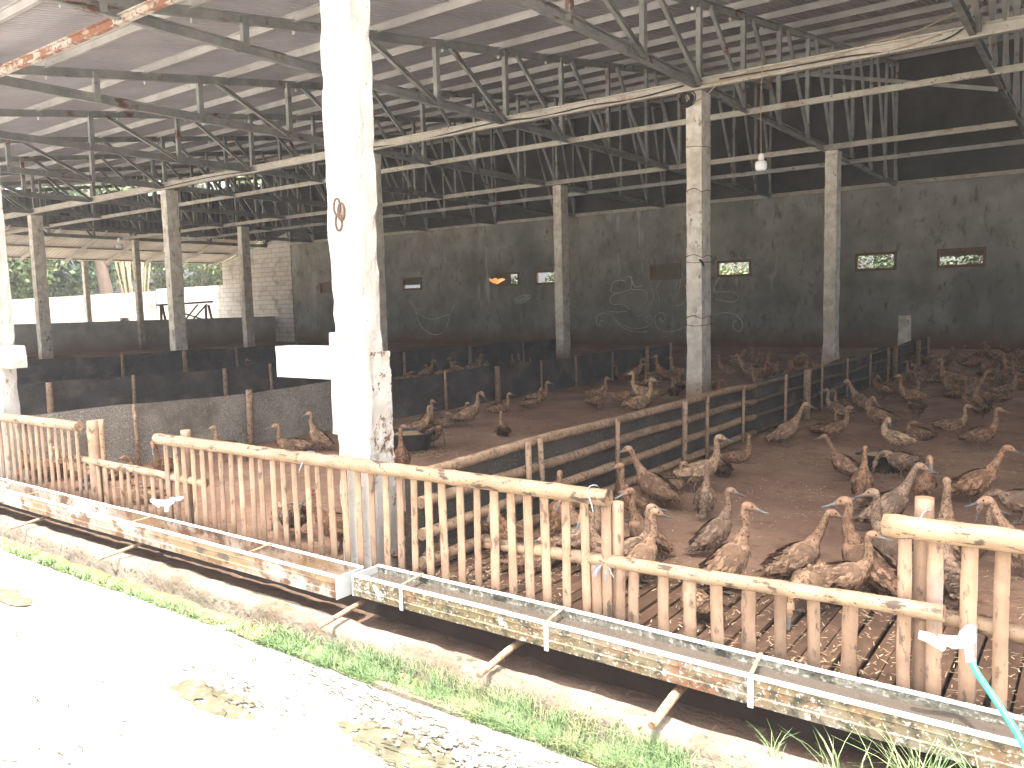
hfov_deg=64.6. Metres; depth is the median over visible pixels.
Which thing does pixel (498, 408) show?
duck
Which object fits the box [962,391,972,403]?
duck
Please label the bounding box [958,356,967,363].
duck
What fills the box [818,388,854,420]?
duck
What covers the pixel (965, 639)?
water tap
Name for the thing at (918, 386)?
duck
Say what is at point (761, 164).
hanging lamp
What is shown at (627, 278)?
back wall
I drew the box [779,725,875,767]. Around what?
weed tuft
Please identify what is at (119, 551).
support stick
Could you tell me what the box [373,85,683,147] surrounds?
electric cable
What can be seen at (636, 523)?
duck
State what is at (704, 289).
hanging strap
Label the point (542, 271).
window
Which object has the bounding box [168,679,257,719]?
dirt patch
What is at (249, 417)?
net divider
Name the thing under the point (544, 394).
duck
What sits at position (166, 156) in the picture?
roof truss
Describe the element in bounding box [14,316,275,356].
wall
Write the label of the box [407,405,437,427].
duck
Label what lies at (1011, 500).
duck
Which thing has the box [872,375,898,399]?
duck
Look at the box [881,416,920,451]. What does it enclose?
duck
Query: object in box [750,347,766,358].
duck
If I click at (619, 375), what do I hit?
duck
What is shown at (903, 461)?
duck
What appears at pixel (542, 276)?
sky
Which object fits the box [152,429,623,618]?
bamboo fence panel
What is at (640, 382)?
duck
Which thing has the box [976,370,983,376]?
duck
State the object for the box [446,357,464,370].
duck
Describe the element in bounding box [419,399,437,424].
duck
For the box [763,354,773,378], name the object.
duck
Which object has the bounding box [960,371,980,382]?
duck
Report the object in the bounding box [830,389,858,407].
duck
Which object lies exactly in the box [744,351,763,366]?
duck
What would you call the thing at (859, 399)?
duck
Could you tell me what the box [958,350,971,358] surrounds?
duck
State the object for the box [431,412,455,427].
duck
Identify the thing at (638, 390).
duck
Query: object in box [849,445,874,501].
duck
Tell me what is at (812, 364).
duck
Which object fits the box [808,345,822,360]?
duck
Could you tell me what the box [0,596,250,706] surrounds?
yard ground
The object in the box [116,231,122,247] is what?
hanging lamp
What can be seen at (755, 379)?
duck
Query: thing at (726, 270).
garden shrub
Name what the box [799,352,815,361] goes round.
duck
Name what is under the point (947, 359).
duck
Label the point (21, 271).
broadleaf tree
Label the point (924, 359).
duck
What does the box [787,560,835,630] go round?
duck
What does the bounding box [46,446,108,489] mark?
duck
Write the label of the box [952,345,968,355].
duck
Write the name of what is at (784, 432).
duck
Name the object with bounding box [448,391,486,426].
duck
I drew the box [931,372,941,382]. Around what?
duck
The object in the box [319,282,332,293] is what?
window
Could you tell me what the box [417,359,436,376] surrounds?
duck
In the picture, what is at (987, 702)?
pit floor
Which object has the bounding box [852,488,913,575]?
duck
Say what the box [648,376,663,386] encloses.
duck
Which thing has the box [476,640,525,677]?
support stick
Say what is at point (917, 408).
duck
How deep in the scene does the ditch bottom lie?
4.05 m
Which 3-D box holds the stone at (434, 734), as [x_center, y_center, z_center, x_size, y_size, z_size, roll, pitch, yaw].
[-0.337,1.529,3.539,0.043,0.025,0.041,3,7,36]
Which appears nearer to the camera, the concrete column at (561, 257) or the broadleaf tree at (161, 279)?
the concrete column at (561, 257)
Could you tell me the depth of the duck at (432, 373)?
18.37 m
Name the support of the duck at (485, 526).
on the floor at (304, 533)
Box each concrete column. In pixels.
[27,215,53,358]
[81,261,91,321]
[131,240,145,349]
[160,190,187,350]
[237,226,254,346]
[374,153,387,350]
[553,185,570,358]
[685,90,711,397]
[821,150,841,364]
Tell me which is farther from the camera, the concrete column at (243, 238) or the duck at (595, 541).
the concrete column at (243, 238)
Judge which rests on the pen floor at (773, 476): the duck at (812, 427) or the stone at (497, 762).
the duck at (812, 427)
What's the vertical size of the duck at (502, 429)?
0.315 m
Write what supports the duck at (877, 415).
on the pen floor at (773, 476)
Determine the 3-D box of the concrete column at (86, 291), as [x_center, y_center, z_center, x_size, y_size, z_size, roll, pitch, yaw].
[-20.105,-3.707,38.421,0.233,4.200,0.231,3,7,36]
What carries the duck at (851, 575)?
on the slatted floor at (648, 604)
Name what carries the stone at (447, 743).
on the pavement
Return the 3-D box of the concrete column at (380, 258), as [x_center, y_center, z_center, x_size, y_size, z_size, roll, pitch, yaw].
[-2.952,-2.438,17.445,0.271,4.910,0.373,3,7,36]
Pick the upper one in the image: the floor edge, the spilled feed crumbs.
the spilled feed crumbs
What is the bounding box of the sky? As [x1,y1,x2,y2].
[5,180,981,318]
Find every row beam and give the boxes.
[3,15,1023,219]
[121,119,1023,239]
[288,169,1023,244]
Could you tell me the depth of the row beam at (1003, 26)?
13.27 m
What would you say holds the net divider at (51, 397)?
on the pen floor at (773, 476)
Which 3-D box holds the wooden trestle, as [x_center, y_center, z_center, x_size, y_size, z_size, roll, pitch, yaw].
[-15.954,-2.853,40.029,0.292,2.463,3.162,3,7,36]
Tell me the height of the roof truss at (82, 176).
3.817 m
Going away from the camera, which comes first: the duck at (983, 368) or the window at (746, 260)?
the duck at (983, 368)
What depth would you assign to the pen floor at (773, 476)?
8.42 m
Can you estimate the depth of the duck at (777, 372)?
15.21 m
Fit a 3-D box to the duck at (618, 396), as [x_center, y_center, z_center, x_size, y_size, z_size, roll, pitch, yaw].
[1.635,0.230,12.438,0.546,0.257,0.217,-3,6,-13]
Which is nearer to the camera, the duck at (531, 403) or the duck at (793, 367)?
the duck at (531, 403)
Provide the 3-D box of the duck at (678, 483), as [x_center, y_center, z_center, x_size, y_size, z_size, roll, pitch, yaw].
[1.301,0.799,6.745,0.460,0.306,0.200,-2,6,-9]
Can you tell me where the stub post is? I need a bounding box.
[897,315,910,345]
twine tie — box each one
[587,485,598,511]
[590,564,613,581]
[902,510,929,540]
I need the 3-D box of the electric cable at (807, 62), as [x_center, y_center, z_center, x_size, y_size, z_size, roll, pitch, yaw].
[4.132,-4.482,11.664,3.610,0.324,0.061,3,7,36]
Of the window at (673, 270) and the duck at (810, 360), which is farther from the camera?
the window at (673, 270)
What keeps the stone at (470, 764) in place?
on the gravel
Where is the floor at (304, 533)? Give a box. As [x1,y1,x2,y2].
[19,446,482,572]
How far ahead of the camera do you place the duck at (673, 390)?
13.70 m
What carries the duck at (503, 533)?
on the slatted floor at (648, 604)
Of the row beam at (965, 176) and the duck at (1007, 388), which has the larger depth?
the row beam at (965, 176)
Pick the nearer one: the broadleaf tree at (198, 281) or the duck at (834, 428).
the duck at (834, 428)
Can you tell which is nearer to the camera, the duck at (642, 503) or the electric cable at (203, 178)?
the duck at (642, 503)
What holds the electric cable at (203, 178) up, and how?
attached to the row beam at (1003, 26)
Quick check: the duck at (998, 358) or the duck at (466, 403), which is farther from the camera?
the duck at (998, 358)
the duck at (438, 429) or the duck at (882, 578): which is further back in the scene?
the duck at (438, 429)
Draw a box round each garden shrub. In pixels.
[511,275,516,283]
[541,272,554,281]
[720,262,748,274]
[858,255,964,268]
[940,255,982,263]
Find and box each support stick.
[10,516,50,529]
[96,543,143,560]
[316,598,370,629]
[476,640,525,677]
[647,684,687,729]
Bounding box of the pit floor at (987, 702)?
[669,586,1023,713]
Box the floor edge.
[0,503,976,767]
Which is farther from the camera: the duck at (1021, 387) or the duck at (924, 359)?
the duck at (924, 359)
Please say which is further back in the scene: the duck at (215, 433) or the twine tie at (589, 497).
the duck at (215, 433)
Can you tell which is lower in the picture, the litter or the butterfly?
the litter
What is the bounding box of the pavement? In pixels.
[0,544,599,767]
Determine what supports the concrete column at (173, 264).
on the pen floor at (773, 476)
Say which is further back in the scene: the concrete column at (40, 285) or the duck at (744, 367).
the concrete column at (40, 285)
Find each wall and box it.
[12,291,156,323]
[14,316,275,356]
[156,285,224,319]
[222,232,295,341]
[263,37,1023,349]
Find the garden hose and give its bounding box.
[969,660,1023,752]
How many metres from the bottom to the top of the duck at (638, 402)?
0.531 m
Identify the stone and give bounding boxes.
[411,721,421,728]
[430,731,438,737]
[442,738,454,748]
[451,748,467,760]
[465,760,475,767]
[491,757,505,767]
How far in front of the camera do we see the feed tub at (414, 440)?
8.89 m
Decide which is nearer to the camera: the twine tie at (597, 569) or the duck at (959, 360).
the twine tie at (597, 569)
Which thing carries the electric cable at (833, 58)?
attached to the row beam at (1003, 26)
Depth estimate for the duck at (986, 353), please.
18.87 m
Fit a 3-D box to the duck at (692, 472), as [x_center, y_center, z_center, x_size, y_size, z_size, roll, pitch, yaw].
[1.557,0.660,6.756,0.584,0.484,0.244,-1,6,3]
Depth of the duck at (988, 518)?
4.94 m
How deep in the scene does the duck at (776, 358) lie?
19.67 m
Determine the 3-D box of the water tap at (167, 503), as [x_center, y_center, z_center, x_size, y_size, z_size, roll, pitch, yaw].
[-2.527,0.975,6.030,0.184,0.294,0.232,3,7,36]
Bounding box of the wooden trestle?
[156,301,212,319]
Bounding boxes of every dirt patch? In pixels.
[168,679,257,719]
[335,720,481,767]
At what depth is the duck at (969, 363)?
16.75 m
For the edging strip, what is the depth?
3.85 m
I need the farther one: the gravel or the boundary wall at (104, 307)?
the boundary wall at (104, 307)
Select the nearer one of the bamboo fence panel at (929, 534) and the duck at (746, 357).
the bamboo fence panel at (929, 534)
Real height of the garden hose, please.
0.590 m
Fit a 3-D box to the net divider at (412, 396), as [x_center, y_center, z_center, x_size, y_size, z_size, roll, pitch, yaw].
[1.027,-0.217,15.375,0.176,0.662,9.280,3,7,36]
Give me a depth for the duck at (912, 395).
11.58 m
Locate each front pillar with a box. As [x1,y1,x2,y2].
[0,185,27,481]
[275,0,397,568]
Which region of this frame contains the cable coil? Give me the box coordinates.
[679,91,695,107]
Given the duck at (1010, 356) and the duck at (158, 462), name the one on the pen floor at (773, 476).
the duck at (1010, 356)
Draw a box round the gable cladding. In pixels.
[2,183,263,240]
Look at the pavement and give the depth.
3.94 m
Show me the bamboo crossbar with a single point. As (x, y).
(985, 627)
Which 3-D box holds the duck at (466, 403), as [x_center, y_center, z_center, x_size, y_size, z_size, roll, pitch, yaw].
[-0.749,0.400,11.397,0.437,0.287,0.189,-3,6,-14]
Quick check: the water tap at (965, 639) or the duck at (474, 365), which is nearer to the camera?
the water tap at (965, 639)
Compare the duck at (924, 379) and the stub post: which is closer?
the duck at (924, 379)
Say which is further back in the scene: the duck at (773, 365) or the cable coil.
the duck at (773, 365)
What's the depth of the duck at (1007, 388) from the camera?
12.11 m
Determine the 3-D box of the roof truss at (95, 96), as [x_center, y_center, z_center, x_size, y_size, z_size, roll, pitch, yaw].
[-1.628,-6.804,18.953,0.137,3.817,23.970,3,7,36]
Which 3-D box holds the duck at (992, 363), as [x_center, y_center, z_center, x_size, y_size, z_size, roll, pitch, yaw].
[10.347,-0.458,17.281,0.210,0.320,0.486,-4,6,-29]
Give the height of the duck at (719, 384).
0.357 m
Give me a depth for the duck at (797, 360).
19.92 m
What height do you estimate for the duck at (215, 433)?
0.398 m
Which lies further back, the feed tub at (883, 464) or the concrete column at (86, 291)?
the concrete column at (86, 291)
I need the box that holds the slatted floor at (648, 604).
[424,536,1023,715]
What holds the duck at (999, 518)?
on the pen floor at (773, 476)
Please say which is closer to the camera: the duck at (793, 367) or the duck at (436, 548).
the duck at (436, 548)
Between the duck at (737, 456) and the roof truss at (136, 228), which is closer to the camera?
the duck at (737, 456)
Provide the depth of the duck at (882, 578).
4.27 m
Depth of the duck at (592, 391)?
13.81 m
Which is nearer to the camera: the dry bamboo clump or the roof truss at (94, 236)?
the roof truss at (94, 236)
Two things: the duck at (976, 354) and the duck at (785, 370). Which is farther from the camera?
the duck at (976, 354)
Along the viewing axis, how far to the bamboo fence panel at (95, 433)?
7.13 m
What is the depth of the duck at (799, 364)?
16.55 m
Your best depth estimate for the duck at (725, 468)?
7.34 m
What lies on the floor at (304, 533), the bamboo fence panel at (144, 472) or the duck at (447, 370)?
the bamboo fence panel at (144, 472)
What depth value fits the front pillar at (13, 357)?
7.79 m
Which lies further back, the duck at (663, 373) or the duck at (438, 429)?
the duck at (663, 373)
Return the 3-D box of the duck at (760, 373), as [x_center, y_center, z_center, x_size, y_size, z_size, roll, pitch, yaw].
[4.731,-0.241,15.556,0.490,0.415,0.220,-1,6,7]
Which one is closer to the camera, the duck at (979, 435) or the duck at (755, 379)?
the duck at (979, 435)
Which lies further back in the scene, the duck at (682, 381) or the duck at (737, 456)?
the duck at (682, 381)
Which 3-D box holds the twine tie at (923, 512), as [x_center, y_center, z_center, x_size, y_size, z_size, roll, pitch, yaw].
[1.542,0.533,3.050,0.148,0.114,0.062,-4,6,-28]
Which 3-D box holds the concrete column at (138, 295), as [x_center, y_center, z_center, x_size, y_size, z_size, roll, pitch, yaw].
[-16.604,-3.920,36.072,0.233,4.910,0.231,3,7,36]
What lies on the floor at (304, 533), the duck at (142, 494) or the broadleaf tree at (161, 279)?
the duck at (142, 494)
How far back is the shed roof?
15.56 m
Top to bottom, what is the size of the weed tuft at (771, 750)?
0.120 m
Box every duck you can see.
[3,446,31,478]
[17,457,62,482]
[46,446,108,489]
[108,455,134,480]
[124,481,166,504]
[150,441,180,481]
[204,425,237,461]
[266,423,315,450]
[270,500,312,536]
[299,489,343,553]
[301,411,335,450]
[391,534,440,563]
[393,372,408,379]
[394,428,410,464]
[397,511,406,545]
[400,424,412,431]
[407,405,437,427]
[408,371,422,377]
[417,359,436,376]
[418,424,444,447]
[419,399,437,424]
[421,364,440,375]
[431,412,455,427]
[439,361,456,372]
[444,402,473,420]
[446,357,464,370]
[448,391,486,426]
[464,354,484,368]
[473,514,522,533]
[486,392,515,412]
[487,503,523,558]
[495,411,511,436]
[500,537,557,574]
[518,388,547,408]
[524,381,552,401]
[549,470,562,533]
[550,505,600,563]
[554,500,600,534]
[573,510,601,552]
[582,377,613,395]
[584,385,606,409]
[602,390,634,406]
[607,463,648,520]
[614,365,630,379]
[614,488,677,553]
[615,446,688,506]
[617,378,661,410]
[623,358,646,379]
[623,372,661,398]
[624,503,667,580]
[626,508,672,586]
[628,372,650,385]
[638,363,659,378]
[643,379,667,395]
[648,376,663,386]
[652,355,671,380]
[663,461,687,489]
[666,434,733,492]
[667,356,686,379]
[668,376,680,395]
[674,376,685,387]
[675,373,684,390]
[680,582,728,624]
[685,487,745,552]
[692,462,716,518]
[696,502,768,594]
[711,378,720,389]
[711,379,727,390]
[715,354,739,378]
[715,454,733,477]
[721,435,751,463]
[729,349,746,362]
[730,354,756,378]
[743,346,753,361]
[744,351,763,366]
[746,361,771,377]
[747,367,765,383]
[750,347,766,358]
[751,509,842,579]
[757,352,775,365]
[760,402,816,447]
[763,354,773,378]
[764,356,785,371]
[766,349,782,361]
[772,361,781,376]
[781,361,791,372]
[786,358,800,370]
[787,354,808,368]
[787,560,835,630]
[793,355,801,362]
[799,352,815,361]
[800,354,822,367]
[806,411,844,434]
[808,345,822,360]
[813,405,857,441]
[814,434,860,480]
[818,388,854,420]
[821,496,912,599]
[826,531,892,605]
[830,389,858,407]
[839,379,880,411]
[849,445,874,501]
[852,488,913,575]
[853,462,937,523]
[865,395,903,429]
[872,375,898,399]
[872,449,925,477]
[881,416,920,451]
[891,374,932,406]
[894,380,922,396]
[901,360,924,386]
[904,401,927,418]
[906,420,938,440]
[909,363,936,387]
[911,455,937,495]
[920,354,934,365]
[922,362,939,372]
[930,404,977,430]
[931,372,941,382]
[932,358,970,388]
[935,366,959,389]
[937,361,959,372]
[937,445,1023,503]
[937,477,961,561]
[941,374,966,390]
[942,346,955,365]
[943,378,973,398]
[943,520,978,610]
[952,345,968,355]
[953,350,967,364]
[953,407,1010,450]
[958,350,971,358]
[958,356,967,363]
[960,349,987,370]
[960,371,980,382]
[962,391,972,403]
[964,370,994,394]
[964,496,1023,578]
[969,385,993,418]
[970,380,1002,400]
[972,345,991,357]
[975,488,1023,523]
[976,358,994,375]
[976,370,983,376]
[979,507,1009,556]
[980,382,1013,401]
[981,341,995,361]
[982,358,1000,369]
[984,366,1012,383]
[987,355,1003,368]
[989,371,1023,393]
[994,364,1013,382]
[995,354,1010,360]
[996,351,1023,372]
[997,339,1013,354]
[1004,376,1023,390]
[1005,349,1017,359]
[1011,355,1023,375]
[1011,365,1021,372]
[1015,385,1023,390]
[1017,348,1023,361]
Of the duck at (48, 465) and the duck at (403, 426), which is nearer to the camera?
the duck at (48, 465)
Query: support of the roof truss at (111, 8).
attached to the shed roof
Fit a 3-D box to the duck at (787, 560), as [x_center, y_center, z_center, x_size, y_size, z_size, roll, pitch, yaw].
[1.597,0.907,4.477,0.547,0.433,0.226,-1,6,-1]
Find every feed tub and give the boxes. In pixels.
[393,428,435,453]
[855,450,899,472]
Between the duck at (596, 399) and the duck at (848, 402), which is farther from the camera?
the duck at (596, 399)
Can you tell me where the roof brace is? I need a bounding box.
[809,73,998,91]
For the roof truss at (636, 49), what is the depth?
14.07 m
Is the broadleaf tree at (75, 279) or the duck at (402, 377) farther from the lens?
the broadleaf tree at (75, 279)
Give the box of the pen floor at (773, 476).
[21,342,1023,624]
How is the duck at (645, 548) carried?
on the slatted floor at (648, 604)
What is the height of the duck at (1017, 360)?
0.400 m
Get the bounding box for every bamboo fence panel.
[0,412,110,504]
[68,454,208,519]
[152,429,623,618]
[481,536,945,676]
[881,496,1023,709]
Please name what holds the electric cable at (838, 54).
attached to the row beam at (1003, 26)
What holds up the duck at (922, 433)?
on the pen floor at (773, 476)
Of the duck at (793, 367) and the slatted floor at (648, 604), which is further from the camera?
the duck at (793, 367)
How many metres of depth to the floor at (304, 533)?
6.64 m
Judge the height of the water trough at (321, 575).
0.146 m
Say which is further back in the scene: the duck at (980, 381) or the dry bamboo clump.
the dry bamboo clump
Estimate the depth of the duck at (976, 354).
19.49 m
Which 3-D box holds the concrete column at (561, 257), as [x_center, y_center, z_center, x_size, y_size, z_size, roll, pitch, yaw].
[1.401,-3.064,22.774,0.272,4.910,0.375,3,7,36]
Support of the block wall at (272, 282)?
on the ground at (797, 599)
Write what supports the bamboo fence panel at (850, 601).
on the slatted floor at (648, 604)
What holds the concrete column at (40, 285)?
on the pen floor at (773, 476)
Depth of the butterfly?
6.00 m
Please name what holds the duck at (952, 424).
on the pen floor at (773, 476)
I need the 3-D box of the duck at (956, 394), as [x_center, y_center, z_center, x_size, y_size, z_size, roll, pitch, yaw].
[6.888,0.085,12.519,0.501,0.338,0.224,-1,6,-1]
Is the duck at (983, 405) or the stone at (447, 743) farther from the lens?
the duck at (983, 405)
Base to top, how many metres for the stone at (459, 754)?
0.039 m
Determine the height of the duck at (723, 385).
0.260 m
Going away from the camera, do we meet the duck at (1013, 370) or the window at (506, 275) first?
the duck at (1013, 370)
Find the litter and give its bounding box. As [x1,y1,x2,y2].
[43,384,1023,715]
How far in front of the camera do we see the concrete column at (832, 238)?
18.34 m
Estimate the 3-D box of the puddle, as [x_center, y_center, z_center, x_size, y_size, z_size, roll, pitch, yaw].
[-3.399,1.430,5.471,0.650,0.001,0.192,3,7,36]
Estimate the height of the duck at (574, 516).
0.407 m
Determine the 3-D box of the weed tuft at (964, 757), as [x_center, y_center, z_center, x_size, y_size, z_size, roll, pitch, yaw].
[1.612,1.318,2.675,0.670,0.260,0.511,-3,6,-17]
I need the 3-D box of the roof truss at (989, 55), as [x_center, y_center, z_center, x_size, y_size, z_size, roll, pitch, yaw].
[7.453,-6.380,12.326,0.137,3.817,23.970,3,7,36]
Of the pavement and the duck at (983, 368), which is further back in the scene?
the duck at (983, 368)
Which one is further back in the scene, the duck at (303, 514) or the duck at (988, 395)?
the duck at (988, 395)
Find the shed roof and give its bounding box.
[0,0,1022,188]
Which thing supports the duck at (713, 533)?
on the pen floor at (773, 476)
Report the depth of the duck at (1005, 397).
11.95 m
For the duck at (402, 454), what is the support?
on the pen floor at (773, 476)
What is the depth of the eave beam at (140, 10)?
9.46 m
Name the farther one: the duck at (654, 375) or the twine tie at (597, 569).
the duck at (654, 375)
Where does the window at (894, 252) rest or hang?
in the back wall at (627, 278)
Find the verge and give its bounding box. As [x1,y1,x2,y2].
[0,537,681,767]
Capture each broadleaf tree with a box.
[4,187,75,299]
[10,185,133,296]
[43,181,187,295]
[140,180,258,286]
[200,176,263,285]
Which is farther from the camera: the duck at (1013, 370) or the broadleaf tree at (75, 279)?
the broadleaf tree at (75, 279)
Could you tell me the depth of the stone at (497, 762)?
3.28 m
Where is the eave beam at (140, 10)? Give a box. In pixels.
[0,0,181,76]
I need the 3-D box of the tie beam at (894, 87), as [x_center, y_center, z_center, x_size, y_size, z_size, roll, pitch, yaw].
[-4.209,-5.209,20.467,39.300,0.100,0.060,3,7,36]
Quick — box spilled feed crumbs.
[409,448,1011,488]
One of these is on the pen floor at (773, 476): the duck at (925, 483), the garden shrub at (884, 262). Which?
the duck at (925, 483)
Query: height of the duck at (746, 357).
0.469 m
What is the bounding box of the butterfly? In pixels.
[489,278,504,284]
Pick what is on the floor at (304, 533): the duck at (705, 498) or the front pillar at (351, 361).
the front pillar at (351, 361)
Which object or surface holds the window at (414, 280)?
in the back wall at (627, 278)
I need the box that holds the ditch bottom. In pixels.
[0,506,896,767]
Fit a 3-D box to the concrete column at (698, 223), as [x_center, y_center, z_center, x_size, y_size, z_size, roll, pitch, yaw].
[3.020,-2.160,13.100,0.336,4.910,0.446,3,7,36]
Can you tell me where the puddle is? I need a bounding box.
[0,588,32,605]
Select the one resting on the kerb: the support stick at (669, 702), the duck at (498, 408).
the support stick at (669, 702)
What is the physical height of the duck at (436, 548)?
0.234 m
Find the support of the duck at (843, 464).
on the pen floor at (773, 476)
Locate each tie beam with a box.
[5,63,1023,234]
[181,139,1023,241]
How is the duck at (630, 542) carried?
on the slatted floor at (648, 604)
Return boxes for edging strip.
[373,678,465,718]
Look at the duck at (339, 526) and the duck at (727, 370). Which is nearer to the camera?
the duck at (339, 526)
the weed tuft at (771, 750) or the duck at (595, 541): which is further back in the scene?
the duck at (595, 541)
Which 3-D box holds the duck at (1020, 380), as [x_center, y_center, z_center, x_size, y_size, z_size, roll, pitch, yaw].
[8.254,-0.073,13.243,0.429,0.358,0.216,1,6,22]
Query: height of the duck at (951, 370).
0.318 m
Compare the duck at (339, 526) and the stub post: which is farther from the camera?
the stub post
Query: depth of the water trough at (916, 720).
3.34 m
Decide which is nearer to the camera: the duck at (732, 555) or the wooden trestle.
the duck at (732, 555)
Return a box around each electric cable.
[145,170,256,191]
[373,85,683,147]
[680,2,971,85]
[685,34,939,102]
[719,0,985,79]
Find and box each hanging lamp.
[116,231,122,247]
[755,47,766,170]
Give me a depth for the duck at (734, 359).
19.34 m
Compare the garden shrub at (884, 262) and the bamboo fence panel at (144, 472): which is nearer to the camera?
the bamboo fence panel at (144, 472)
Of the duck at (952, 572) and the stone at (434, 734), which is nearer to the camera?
the stone at (434, 734)
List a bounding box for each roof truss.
[0,63,666,208]
[0,109,575,216]
[0,134,497,224]
[0,147,428,231]
[0,160,327,234]
[1,168,314,242]
[5,177,266,247]
[44,0,772,197]
[513,0,898,185]
[950,0,1023,135]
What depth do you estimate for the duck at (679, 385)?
14.53 m
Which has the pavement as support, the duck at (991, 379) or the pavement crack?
the pavement crack
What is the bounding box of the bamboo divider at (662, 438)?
[405,337,931,571]
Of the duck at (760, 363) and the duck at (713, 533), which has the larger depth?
the duck at (760, 363)
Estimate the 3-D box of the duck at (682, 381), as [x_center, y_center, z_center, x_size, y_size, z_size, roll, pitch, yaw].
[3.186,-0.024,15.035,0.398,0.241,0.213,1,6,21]
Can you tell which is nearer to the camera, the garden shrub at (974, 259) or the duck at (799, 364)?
the duck at (799, 364)
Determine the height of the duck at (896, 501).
0.474 m
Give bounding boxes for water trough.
[0,478,363,599]
[352,564,1023,767]
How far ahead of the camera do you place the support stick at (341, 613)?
4.45 m
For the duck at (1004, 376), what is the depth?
14.12 m
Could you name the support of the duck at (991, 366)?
on the pen floor at (773, 476)
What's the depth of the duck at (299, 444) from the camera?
9.09 m
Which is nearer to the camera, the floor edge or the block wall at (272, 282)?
the floor edge
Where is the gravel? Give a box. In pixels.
[329,694,519,767]
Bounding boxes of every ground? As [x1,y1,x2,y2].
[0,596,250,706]
[157,319,1008,644]
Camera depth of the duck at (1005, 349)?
20.64 m
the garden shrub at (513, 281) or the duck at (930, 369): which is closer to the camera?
the duck at (930, 369)
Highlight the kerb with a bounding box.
[0,515,831,767]
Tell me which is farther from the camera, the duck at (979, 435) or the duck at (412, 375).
the duck at (412, 375)
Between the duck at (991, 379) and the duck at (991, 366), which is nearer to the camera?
the duck at (991, 379)
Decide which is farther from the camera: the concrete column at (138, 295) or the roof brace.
the concrete column at (138, 295)
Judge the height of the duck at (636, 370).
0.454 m
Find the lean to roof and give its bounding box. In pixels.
[5,225,261,266]
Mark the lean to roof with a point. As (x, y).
(67, 249)
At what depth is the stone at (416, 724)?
3.61 m
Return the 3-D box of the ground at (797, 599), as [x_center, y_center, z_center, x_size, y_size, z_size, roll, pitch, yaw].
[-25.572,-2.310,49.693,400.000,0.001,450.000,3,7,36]
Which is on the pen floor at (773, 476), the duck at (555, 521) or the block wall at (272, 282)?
the duck at (555, 521)
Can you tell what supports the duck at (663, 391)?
on the pen floor at (773, 476)
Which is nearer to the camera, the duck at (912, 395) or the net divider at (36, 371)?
the duck at (912, 395)
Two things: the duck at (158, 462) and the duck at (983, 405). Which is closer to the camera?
the duck at (158, 462)
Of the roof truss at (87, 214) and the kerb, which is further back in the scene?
the roof truss at (87, 214)
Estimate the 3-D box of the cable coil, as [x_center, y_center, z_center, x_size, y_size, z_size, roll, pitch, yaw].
[2.743,-4.455,12.659,0.277,0.264,0.088,3,7,36]
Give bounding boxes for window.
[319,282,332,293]
[402,277,421,290]
[496,272,519,286]
[535,270,554,284]
[650,263,680,279]
[717,259,750,276]
[855,251,896,271]
[937,246,986,267]
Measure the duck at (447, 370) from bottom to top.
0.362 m
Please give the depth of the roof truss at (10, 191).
26.28 m
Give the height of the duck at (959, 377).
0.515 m
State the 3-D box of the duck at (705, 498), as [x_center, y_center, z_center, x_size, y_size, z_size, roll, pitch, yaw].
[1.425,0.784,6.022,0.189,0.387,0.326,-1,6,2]
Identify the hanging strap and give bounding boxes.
[699,259,706,313]
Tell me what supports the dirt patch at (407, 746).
on the pavement
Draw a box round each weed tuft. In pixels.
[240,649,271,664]
[749,723,798,759]
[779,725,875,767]
[830,686,980,767]
[930,733,995,767]
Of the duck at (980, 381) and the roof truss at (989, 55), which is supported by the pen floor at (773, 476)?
the duck at (980, 381)
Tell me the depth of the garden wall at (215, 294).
45.93 m
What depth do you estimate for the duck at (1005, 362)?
15.54 m
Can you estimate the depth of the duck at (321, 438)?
9.15 m
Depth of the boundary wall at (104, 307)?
45.62 m
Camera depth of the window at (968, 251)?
23.50 m
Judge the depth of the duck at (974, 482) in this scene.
6.10 m
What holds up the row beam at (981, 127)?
attached to the end wall
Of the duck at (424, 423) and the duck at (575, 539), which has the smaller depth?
the duck at (575, 539)
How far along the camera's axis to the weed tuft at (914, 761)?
2.84 m
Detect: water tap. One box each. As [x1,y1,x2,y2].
[150,496,191,523]
[918,624,977,704]
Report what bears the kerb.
on the yard ground at (199, 699)
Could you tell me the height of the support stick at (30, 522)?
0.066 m
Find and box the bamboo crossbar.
[896,609,1023,643]
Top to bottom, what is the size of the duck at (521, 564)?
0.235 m
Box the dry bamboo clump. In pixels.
[114,261,150,292]
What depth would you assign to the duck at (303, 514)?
5.64 m
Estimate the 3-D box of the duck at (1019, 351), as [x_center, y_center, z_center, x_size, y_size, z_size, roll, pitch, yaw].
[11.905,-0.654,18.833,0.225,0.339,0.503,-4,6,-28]
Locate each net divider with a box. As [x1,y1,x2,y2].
[16,342,328,385]
[17,339,555,426]
[26,381,332,482]
[391,343,671,418]
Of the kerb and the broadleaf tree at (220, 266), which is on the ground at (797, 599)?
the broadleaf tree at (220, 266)
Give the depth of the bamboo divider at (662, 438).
7.35 m
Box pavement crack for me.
[2,630,565,767]
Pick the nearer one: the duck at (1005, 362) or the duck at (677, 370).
the duck at (1005, 362)
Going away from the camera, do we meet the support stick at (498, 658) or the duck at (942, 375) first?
the support stick at (498, 658)

